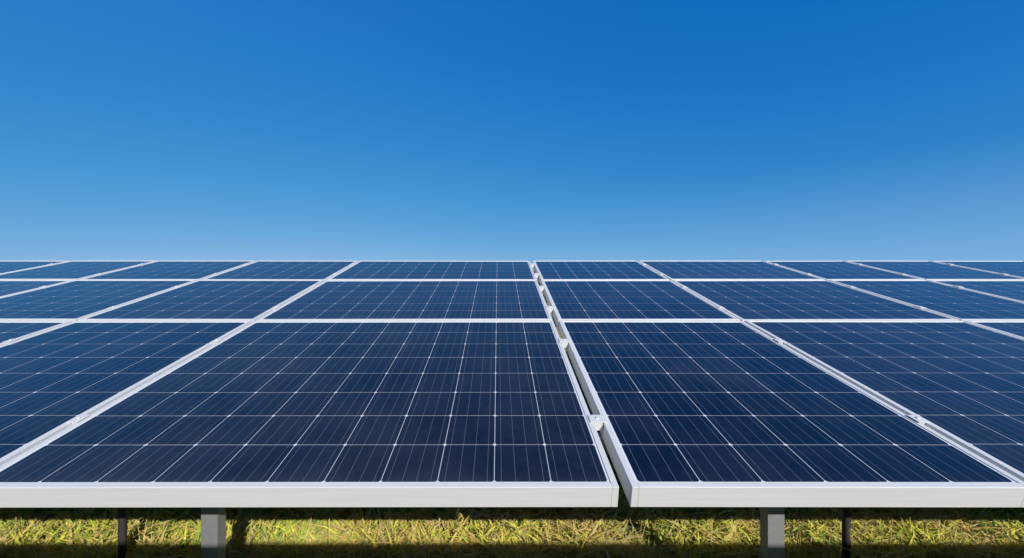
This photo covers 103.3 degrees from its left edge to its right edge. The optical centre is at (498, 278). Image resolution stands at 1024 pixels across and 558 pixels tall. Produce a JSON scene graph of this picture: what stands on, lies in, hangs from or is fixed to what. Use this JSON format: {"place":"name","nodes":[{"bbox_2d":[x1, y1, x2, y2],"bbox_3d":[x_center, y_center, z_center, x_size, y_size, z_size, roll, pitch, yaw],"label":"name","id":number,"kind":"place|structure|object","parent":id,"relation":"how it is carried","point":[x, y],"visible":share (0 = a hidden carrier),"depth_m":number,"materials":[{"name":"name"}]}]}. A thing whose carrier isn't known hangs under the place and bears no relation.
{"place":"outdoors","nodes":[
{"label":"outdoors","id":0,"kind":"place"},
{"bbox_2d":[38,279,809,555],"bbox_3d":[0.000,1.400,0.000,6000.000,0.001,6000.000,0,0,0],"label":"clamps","id":1,"kind":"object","parent":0,"point":[584,397],"depth_m":4.91,"materials":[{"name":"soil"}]},
{"bbox_2d":[118,507,850,557],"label":"posts","id":2,"kind":"object","parent":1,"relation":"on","point":[122,528],"visible":0.24,"depth_m":1.91,"materials":[{"name":"black metal"}]},
{"bbox_2d":[201,507,784,557],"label":"support posts","id":3,"kind":"object","parent":1,"relation":"on","point":[213,532],"depth_m":1.51,"materials":[{"name":"grey metal"}]},
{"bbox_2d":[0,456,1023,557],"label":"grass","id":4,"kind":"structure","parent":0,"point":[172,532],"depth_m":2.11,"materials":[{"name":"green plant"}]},
{"bbox_2d":[0,0,1023,278],"label":"sky","id":5,"kind":"structure","parent":0,"point":[131,130],"materials":[{"name":"blue"}]},
{"bbox_2d":[533,270,608,454],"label":"table purlins","id":6,"kind":"object","parent":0,"point":[603,443],"depth_m":1.41,"materials":[{"name":"grey metal"}]},
{"bbox_2d":[0,260,1023,507],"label":"table frames","id":7,"kind":"structure","parent":6,"relation":"on","point":[644,494],"depth_m":1.08,"materials":[{"name":"silver metal"}]},
{"bbox_2d":[0,261,1023,482],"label":"solar panels","id":8,"kind":"object","parent":7,"relation":"in","point":[444,402],"visible":0.93,"depth_m":1.70,"materials":[{"name":"blue glass"}]}
]}

